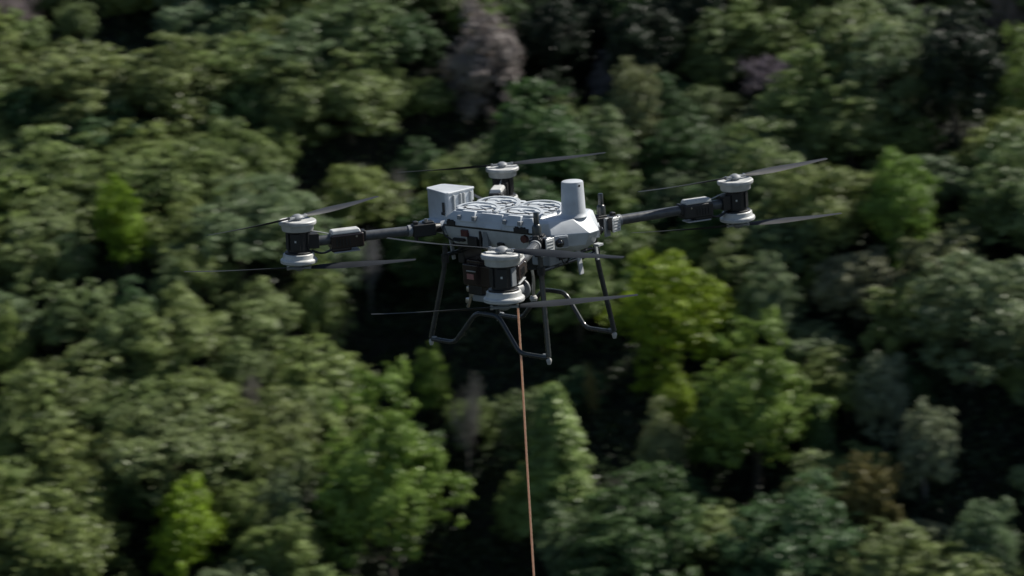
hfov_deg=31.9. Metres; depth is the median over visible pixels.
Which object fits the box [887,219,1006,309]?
broadleaf tree
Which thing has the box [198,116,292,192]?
broadleaf tree
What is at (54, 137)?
broadleaf tree
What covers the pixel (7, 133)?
broadleaf tree
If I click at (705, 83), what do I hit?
broadleaf tree
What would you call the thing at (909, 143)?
broadleaf tree
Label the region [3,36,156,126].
broadleaf tree
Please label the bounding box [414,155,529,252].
broadleaf tree
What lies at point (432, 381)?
leafy tree
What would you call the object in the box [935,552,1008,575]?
broadleaf tree
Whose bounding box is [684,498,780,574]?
broadleaf tree
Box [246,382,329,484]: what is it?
broadleaf tree
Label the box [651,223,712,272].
leafy tree
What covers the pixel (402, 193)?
bare tree
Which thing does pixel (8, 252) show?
broadleaf tree
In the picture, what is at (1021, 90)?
broadleaf tree
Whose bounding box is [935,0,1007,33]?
broadleaf tree
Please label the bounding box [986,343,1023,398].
broadleaf tree
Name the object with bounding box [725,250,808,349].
broadleaf tree
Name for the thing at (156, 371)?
broadleaf tree
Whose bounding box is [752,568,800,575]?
broadleaf tree
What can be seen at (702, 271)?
broadleaf tree
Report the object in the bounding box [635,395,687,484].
broadleaf tree
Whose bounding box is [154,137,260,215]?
broadleaf tree
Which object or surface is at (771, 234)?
broadleaf tree
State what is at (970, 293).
broadleaf tree
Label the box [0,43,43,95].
broadleaf tree
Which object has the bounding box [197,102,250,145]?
broadleaf tree
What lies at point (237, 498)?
broadleaf tree
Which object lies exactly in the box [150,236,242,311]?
broadleaf tree
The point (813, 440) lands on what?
conifer tree
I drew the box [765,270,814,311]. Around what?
broadleaf tree
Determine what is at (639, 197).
broadleaf tree
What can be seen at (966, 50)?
broadleaf tree
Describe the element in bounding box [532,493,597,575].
broadleaf tree
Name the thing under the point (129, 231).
leafy tree
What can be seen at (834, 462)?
broadleaf tree
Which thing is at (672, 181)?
broadleaf tree
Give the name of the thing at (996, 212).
broadleaf tree
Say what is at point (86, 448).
broadleaf tree
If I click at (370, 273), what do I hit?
bare tree
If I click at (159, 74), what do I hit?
broadleaf tree
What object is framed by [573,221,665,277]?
broadleaf tree
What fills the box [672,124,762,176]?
broadleaf tree
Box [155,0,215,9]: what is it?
broadleaf tree
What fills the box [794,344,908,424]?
broadleaf tree
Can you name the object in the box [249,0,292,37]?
broadleaf tree
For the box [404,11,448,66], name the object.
broadleaf tree
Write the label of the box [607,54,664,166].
broadleaf tree
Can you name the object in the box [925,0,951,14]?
broadleaf tree
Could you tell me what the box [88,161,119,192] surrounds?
broadleaf tree
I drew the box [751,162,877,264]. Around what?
broadleaf tree
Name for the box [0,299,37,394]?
leafy tree
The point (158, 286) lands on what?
broadleaf tree
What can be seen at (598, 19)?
broadleaf tree
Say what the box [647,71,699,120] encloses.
broadleaf tree
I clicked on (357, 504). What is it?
leafy tree
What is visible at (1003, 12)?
broadleaf tree
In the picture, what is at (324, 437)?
broadleaf tree
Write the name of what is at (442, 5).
broadleaf tree
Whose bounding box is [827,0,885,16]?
broadleaf tree
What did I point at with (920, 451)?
broadleaf tree
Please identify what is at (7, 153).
broadleaf tree
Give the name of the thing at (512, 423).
broadleaf tree
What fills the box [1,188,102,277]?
broadleaf tree
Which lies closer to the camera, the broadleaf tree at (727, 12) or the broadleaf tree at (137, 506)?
the broadleaf tree at (137, 506)
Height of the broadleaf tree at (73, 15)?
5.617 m
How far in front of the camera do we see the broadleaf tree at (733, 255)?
130.52 m
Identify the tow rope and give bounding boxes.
[517,303,534,575]
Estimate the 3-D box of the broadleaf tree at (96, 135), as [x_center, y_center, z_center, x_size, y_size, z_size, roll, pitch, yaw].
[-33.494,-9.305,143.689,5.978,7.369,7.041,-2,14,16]
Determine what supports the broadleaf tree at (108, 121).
on the hillside ground
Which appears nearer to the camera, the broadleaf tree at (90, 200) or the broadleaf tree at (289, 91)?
the broadleaf tree at (90, 200)
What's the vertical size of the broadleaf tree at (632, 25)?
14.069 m
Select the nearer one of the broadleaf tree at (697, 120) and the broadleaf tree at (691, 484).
the broadleaf tree at (691, 484)
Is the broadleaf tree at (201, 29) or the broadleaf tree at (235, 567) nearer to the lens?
the broadleaf tree at (235, 567)
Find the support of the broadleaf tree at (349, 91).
on the hillside ground
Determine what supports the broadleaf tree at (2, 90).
on the hillside ground
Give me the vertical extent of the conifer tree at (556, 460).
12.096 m
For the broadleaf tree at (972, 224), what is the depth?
131.45 m
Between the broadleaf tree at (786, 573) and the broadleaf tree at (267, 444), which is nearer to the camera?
the broadleaf tree at (786, 573)
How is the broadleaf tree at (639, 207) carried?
on the hillside ground
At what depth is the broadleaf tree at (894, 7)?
161.31 m
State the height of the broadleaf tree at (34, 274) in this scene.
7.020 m
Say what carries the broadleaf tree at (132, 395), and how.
on the hillside ground
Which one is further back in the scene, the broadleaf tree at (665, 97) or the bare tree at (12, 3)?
the bare tree at (12, 3)
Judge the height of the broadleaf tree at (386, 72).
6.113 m
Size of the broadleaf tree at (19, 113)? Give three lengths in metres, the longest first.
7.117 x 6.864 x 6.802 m
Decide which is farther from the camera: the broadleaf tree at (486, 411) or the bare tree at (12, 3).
the bare tree at (12, 3)
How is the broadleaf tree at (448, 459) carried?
on the hillside ground
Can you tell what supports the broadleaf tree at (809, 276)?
on the hillside ground
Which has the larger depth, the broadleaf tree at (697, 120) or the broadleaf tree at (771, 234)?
the broadleaf tree at (697, 120)
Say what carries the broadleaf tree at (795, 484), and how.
on the hillside ground
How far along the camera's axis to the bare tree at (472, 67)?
155.16 m
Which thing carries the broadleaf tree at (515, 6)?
on the hillside ground
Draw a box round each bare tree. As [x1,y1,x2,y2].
[0,0,42,23]
[240,374,260,407]
[263,403,277,438]
[354,227,382,313]
[382,164,411,227]
[439,0,524,134]
[450,372,483,476]
[583,362,599,434]
[736,53,792,97]
[982,0,1023,53]
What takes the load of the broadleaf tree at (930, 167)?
on the hillside ground
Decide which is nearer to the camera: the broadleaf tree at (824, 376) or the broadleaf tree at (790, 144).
the broadleaf tree at (824, 376)
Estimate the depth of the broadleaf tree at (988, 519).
107.14 m
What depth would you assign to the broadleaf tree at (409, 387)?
134.06 m
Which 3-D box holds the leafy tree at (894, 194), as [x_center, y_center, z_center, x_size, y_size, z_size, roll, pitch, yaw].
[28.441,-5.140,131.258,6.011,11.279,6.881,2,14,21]
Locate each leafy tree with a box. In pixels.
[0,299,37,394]
[92,171,153,276]
[146,470,226,575]
[305,355,475,575]
[408,342,452,418]
[586,48,615,103]
[596,247,749,395]
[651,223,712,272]
[651,352,696,427]
[683,304,837,502]
[856,144,941,272]
[981,20,1023,131]
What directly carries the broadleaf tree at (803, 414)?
on the hillside ground
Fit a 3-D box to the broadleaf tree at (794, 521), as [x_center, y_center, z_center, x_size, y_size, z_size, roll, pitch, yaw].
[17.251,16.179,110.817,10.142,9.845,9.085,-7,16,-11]
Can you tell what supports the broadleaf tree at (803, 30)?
on the hillside ground
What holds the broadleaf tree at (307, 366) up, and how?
on the hillside ground
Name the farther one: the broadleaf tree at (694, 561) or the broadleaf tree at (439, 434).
the broadleaf tree at (439, 434)
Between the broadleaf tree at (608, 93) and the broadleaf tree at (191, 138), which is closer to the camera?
the broadleaf tree at (191, 138)
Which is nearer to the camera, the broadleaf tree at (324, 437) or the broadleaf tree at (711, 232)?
the broadleaf tree at (324, 437)
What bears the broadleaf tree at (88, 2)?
on the hillside ground
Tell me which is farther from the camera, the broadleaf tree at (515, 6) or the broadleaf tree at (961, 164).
the broadleaf tree at (515, 6)
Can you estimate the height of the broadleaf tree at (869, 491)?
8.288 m
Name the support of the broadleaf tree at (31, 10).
on the hillside ground
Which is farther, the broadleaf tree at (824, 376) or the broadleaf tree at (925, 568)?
the broadleaf tree at (824, 376)
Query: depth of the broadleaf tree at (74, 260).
130.58 m
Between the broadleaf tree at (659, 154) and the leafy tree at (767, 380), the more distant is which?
the broadleaf tree at (659, 154)
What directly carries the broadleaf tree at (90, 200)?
on the hillside ground
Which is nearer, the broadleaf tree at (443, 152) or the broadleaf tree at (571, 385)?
the broadleaf tree at (571, 385)
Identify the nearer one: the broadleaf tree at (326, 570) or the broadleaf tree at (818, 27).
the broadleaf tree at (326, 570)
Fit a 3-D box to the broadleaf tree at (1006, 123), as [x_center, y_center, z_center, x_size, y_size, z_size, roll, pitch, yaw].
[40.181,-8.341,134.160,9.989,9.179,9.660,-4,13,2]
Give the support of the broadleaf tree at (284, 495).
on the hillside ground
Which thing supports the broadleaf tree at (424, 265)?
on the hillside ground
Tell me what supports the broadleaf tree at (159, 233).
on the hillside ground
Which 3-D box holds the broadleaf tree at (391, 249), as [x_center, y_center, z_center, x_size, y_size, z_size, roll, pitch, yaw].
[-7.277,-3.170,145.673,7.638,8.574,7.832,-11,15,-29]
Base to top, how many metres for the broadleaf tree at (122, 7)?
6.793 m
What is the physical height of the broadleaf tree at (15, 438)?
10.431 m
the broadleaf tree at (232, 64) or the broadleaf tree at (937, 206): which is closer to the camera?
the broadleaf tree at (937, 206)
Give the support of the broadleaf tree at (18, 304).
on the hillside ground
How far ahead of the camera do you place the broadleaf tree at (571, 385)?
126.34 m
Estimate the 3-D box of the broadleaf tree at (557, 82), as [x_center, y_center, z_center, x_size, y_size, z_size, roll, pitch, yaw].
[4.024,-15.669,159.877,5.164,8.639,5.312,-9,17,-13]
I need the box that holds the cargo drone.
[184,152,841,364]
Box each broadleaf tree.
[0,6,55,58]
[0,8,36,61]
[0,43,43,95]
[0,57,29,106]
[0,83,73,130]
[0,112,40,166]
[0,122,106,230]
[0,139,61,209]
[0,160,61,239]
[0,226,77,305]
[0,227,9,290]
[0,236,31,291]
[0,283,46,347]
[0,360,84,469]
[0,456,61,504]
[0,467,101,574]
[0,474,140,575]
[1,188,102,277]
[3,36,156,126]
[8,0,49,18]
[9,357,73,421]
[18,108,84,152]
[20,0,83,20]
[21,425,127,508]
[24,277,121,347]
[28,338,136,434]
[40,229,99,290]
[43,460,136,566]
[52,170,133,250]
[53,0,101,47]
[60,93,153,154]
[68,126,115,194]
[73,0,96,8]
[74,371,195,438]
[76,141,229,230]
[85,118,201,188]
[85,297,176,378]
[88,0,154,25]
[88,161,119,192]
[90,461,157,529]
[97,389,258,509]
[105,31,245,134]
[113,275,157,355]
[124,281,231,374]
[128,194,210,257]
[133,343,180,393]
[140,171,322,285]
[147,255,204,317]
[148,117,224,165]
[150,0,223,44]
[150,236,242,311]
[153,49,197,103]
[154,30,185,66]
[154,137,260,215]
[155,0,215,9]
[159,366,244,434]
[173,20,216,48]
[177,32,226,90]
[177,32,296,97]
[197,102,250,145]
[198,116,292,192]
[198,556,278,575]
[203,0,307,22]
[205,3,272,43]
[205,335,275,393]
[206,271,303,351]
[206,478,275,550]
[208,394,267,450]
[218,419,296,485]
[220,82,276,131]
[220,502,328,575]
[221,15,293,57]
[225,8,346,86]
[238,332,382,437]
[246,182,331,271]
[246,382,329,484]
[248,123,302,185]
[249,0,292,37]
[251,466,314,527]
[255,553,348,575]
[256,56,341,148]
[260,437,325,496]
[279,0,339,17]
[283,6,310,33]
[284,249,357,352]
[284,385,328,441]
[286,0,414,76]
[294,48,404,144]
[304,162,415,251]
[310,215,370,290]
[312,428,366,474]
[326,0,422,38]
[342,417,448,490]
[355,15,424,68]
[370,197,458,289]
[371,59,413,115]
[379,136,446,195]
[384,360,421,411]
[390,75,457,125]
[390,246,463,299]
[392,0,463,27]
[395,192,457,247]
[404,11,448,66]
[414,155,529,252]
[422,435,453,478]
[426,136,491,190]
[437,147,452,176]
[442,396,500,453]
[444,0,509,35]
[474,76,604,203]
[483,177,630,284]
[484,0,526,27]
[489,470,537,542]
[493,387,541,466]
[514,0,593,94]
[523,0,554,13]
[530,67,584,118]
[530,246,630,343]
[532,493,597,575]
[533,95,612,165]
[548,458,716,575]
[556,103,640,172]
[556,365,607,415]
[567,0,629,65]
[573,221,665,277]
[583,161,642,214]
[589,96,636,143]
[593,82,625,113]
[601,0,689,76]
[601,261,671,313]
[602,0,680,72]
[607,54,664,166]
[613,176,651,209]
[620,460,713,527]
[624,190,671,233]
[629,117,726,188]
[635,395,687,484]
[645,167,708,225]
[647,0,725,56]
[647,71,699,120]
[652,95,711,161]
[665,525,701,567]
[669,84,744,137]
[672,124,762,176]
[673,7,757,90]
[674,184,747,252]
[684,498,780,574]
[685,75,726,94]
[696,226,788,310]
[698,117,807,249]
[698,250,733,284]
[701,234,742,264]
[710,468,867,575]
[713,0,804,77]
[719,0,738,23]
[724,4,747,20]
[724,197,821,275]
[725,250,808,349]
[728,0,787,17]
[729,97,793,142]
[736,356,810,397]
[739,113,832,199]
[749,42,856,166]
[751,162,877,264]
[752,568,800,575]
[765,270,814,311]
[769,319,855,370]
[773,381,837,439]
[774,447,856,549]
[776,0,830,46]
[780,36,827,79]
[781,0,854,17]
[790,0,916,87]
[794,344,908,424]
[795,80,904,175]
[795,251,829,301]
[805,14,859,64]
[807,245,907,327]
[808,516,949,575]
[809,440,907,506]
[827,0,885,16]
[833,450,906,539]
[836,20,938,131]
[845,156,919,200]
[848,351,913,453]
[859,267,959,367]
[860,116,948,166]
[862,352,939,422]
[871,15,916,30]
[873,0,921,26]
[873,536,1002,575]
[876,4,965,103]
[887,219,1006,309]
[888,192,942,231]
[890,396,964,505]
[895,518,954,552]
[897,251,1023,390]
[897,412,953,477]
[910,0,1011,146]
[910,154,933,178]
[912,153,978,217]
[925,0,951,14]
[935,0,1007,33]
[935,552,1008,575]
[936,67,997,121]
[936,150,977,168]
[943,129,1023,249]
[946,495,1022,575]
[947,107,1023,176]
[950,206,1003,252]
[956,195,1015,228]
[959,159,993,206]
[977,266,1023,353]
[985,59,1023,127]
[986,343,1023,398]
[987,115,1023,179]
[998,2,1023,22]
[1000,0,1023,7]
[1006,464,1023,505]
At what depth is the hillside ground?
132.47 m
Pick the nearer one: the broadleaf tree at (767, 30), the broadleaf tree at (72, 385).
the broadleaf tree at (72, 385)
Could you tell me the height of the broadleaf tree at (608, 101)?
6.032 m
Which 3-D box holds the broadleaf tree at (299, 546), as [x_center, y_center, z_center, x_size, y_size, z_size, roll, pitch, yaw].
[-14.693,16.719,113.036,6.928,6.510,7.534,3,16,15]
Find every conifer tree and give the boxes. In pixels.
[505,381,606,537]
[781,399,843,491]
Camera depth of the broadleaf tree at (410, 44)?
154.40 m
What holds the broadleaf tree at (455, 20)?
on the hillside ground
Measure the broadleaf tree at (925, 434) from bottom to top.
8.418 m
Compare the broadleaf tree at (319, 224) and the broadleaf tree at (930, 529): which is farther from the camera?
the broadleaf tree at (319, 224)
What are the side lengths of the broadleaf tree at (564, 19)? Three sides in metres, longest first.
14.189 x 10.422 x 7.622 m
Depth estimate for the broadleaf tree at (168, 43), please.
156.81 m
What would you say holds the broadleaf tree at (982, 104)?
on the hillside ground
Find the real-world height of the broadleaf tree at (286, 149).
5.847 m
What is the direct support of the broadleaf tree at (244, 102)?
on the hillside ground
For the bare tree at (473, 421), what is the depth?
124.82 m
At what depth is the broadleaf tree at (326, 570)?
110.14 m
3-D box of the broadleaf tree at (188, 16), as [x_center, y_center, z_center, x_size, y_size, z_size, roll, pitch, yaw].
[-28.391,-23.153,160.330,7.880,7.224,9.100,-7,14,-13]
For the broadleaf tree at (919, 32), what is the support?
on the hillside ground
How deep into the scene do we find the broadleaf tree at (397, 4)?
157.24 m
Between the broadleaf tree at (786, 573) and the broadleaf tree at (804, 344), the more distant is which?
the broadleaf tree at (804, 344)
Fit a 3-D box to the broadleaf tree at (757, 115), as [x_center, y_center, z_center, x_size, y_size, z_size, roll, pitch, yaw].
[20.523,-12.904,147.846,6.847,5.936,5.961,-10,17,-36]
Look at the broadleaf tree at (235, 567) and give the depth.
109.82 m
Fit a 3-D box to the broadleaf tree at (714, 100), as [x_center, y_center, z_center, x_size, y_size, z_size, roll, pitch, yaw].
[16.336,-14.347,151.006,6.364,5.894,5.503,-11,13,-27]
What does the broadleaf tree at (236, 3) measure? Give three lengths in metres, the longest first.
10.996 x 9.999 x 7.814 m
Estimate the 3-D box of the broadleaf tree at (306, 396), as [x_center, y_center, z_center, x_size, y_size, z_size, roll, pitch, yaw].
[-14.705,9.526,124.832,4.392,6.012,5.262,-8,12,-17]
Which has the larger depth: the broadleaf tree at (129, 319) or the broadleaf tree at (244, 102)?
the broadleaf tree at (244, 102)
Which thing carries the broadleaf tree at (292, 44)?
on the hillside ground
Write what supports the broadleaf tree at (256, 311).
on the hillside ground
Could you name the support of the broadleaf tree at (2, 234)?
on the hillside ground
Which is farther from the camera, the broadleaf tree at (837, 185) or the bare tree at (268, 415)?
the broadleaf tree at (837, 185)
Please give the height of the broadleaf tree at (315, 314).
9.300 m
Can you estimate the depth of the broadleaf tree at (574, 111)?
148.86 m
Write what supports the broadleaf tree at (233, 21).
on the hillside ground
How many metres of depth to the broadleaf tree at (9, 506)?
109.58 m
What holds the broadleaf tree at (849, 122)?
on the hillside ground
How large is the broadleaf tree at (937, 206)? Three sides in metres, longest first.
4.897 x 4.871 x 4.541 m
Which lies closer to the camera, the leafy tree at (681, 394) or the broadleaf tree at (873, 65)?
the leafy tree at (681, 394)
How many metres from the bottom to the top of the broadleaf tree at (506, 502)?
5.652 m
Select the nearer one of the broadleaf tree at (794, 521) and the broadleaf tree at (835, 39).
the broadleaf tree at (794, 521)
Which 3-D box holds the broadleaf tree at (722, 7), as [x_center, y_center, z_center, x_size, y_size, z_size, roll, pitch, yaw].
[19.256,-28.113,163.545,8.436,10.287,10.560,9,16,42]
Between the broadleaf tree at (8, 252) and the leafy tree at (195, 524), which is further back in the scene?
the broadleaf tree at (8, 252)
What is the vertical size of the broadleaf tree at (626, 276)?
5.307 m
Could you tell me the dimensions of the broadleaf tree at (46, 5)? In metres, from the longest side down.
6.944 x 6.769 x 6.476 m
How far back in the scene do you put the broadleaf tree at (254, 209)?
132.81 m
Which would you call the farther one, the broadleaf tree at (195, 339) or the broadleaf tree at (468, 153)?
the broadleaf tree at (468, 153)
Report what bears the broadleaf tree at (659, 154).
on the hillside ground
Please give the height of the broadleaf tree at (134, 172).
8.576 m
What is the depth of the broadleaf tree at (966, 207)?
133.81 m
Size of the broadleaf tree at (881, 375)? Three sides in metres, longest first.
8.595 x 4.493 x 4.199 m
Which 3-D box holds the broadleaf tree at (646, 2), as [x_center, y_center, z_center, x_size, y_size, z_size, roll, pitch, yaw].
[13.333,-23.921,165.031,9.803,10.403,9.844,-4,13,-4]
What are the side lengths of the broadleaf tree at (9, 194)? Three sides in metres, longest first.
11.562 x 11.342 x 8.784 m
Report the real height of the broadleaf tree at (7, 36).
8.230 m
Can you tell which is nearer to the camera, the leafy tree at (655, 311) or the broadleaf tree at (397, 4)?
the leafy tree at (655, 311)
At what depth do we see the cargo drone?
8.64 m
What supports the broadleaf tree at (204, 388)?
on the hillside ground
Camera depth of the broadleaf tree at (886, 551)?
107.85 m
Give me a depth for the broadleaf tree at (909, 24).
154.31 m
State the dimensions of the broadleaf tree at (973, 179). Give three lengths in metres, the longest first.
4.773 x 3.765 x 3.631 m
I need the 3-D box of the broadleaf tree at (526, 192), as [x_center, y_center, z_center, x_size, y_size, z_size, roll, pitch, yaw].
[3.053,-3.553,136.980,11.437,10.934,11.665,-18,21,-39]
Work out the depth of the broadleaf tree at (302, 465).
116.94 m
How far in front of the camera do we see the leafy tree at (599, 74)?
163.08 m
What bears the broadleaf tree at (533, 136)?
on the hillside ground
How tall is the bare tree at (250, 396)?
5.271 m
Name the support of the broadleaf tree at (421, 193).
on the hillside ground
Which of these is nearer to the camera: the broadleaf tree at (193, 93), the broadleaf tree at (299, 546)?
the broadleaf tree at (299, 546)
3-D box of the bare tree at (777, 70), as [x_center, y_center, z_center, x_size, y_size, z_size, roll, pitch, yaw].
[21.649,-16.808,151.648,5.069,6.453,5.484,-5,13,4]
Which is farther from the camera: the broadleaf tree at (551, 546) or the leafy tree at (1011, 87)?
the leafy tree at (1011, 87)
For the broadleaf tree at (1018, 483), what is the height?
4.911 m
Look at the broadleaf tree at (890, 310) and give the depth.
122.91 m
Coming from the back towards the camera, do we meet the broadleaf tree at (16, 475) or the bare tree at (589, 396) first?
the bare tree at (589, 396)
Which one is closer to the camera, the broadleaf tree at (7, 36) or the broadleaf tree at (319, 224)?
the broadleaf tree at (319, 224)
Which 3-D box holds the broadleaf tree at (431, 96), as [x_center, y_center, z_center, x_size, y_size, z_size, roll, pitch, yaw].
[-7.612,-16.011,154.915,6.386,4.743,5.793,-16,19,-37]
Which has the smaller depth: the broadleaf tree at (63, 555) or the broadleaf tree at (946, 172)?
the broadleaf tree at (63, 555)
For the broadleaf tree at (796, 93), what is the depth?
143.05 m
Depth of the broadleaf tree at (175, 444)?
113.71 m
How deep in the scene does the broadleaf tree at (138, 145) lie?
141.71 m
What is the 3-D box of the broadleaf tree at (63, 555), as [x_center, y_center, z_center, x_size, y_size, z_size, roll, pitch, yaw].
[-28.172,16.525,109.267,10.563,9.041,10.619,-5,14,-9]
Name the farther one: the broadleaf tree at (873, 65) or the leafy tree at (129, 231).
the broadleaf tree at (873, 65)
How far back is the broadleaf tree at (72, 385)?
120.14 m
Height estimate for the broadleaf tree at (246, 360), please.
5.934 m
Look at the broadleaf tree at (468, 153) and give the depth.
148.39 m
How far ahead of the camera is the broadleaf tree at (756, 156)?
136.50 m
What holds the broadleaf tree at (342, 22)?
on the hillside ground
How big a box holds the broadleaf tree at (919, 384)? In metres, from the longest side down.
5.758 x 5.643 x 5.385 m
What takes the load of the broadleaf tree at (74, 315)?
on the hillside ground
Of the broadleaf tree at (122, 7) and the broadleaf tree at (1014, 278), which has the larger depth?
the broadleaf tree at (122, 7)
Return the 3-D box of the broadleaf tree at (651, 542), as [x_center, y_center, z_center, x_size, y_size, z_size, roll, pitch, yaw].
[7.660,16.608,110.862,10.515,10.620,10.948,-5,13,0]
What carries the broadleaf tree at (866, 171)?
on the hillside ground
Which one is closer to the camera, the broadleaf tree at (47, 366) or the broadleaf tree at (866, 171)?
the broadleaf tree at (47, 366)
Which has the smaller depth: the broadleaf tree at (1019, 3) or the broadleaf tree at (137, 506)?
the broadleaf tree at (137, 506)
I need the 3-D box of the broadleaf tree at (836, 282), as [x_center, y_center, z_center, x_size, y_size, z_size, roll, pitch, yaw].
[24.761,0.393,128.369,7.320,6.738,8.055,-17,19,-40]
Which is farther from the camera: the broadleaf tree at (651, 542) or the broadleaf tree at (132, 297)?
the broadleaf tree at (132, 297)
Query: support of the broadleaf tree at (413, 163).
on the hillside ground
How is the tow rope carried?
hanging from the cargo drone
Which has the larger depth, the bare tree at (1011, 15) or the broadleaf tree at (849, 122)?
the bare tree at (1011, 15)
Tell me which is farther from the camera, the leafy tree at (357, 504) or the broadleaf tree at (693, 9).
the broadleaf tree at (693, 9)
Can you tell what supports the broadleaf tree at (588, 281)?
on the hillside ground
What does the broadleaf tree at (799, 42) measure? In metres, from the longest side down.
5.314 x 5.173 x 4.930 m
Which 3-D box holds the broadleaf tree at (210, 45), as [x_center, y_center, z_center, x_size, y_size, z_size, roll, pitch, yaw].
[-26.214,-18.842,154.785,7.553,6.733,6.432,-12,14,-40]
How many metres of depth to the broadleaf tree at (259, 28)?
154.72 m
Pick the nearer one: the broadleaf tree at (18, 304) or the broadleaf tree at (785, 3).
the broadleaf tree at (18, 304)
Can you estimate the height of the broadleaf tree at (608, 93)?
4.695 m
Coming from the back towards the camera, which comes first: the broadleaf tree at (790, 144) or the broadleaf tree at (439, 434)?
the broadleaf tree at (790, 144)
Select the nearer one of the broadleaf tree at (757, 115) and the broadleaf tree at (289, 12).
the broadleaf tree at (757, 115)
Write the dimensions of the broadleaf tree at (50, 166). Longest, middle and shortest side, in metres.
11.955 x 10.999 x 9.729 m
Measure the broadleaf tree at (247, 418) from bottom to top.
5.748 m
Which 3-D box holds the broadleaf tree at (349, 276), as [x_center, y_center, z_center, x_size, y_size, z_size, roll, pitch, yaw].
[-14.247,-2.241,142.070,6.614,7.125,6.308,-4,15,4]
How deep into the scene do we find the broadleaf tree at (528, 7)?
169.44 m
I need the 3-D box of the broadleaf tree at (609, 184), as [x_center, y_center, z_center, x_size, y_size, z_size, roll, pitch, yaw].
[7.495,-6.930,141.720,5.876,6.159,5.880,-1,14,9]
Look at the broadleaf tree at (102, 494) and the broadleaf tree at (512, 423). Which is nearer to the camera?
the broadleaf tree at (102, 494)
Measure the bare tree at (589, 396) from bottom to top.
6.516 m
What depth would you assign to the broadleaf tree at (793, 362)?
124.79 m
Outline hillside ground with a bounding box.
[0,0,1023,575]
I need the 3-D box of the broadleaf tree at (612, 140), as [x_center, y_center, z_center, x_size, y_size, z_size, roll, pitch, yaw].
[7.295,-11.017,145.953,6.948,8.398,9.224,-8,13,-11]
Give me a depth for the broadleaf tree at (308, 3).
157.20 m
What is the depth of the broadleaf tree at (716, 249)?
136.54 m
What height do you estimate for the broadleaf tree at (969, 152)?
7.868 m
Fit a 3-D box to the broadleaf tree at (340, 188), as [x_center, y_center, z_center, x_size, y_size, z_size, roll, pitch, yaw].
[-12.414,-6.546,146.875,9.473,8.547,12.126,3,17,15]
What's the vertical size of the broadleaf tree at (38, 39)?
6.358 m
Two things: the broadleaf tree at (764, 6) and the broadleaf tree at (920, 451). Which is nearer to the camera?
the broadleaf tree at (920, 451)
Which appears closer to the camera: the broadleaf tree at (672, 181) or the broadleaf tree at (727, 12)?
the broadleaf tree at (672, 181)
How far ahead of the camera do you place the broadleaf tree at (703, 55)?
153.65 m

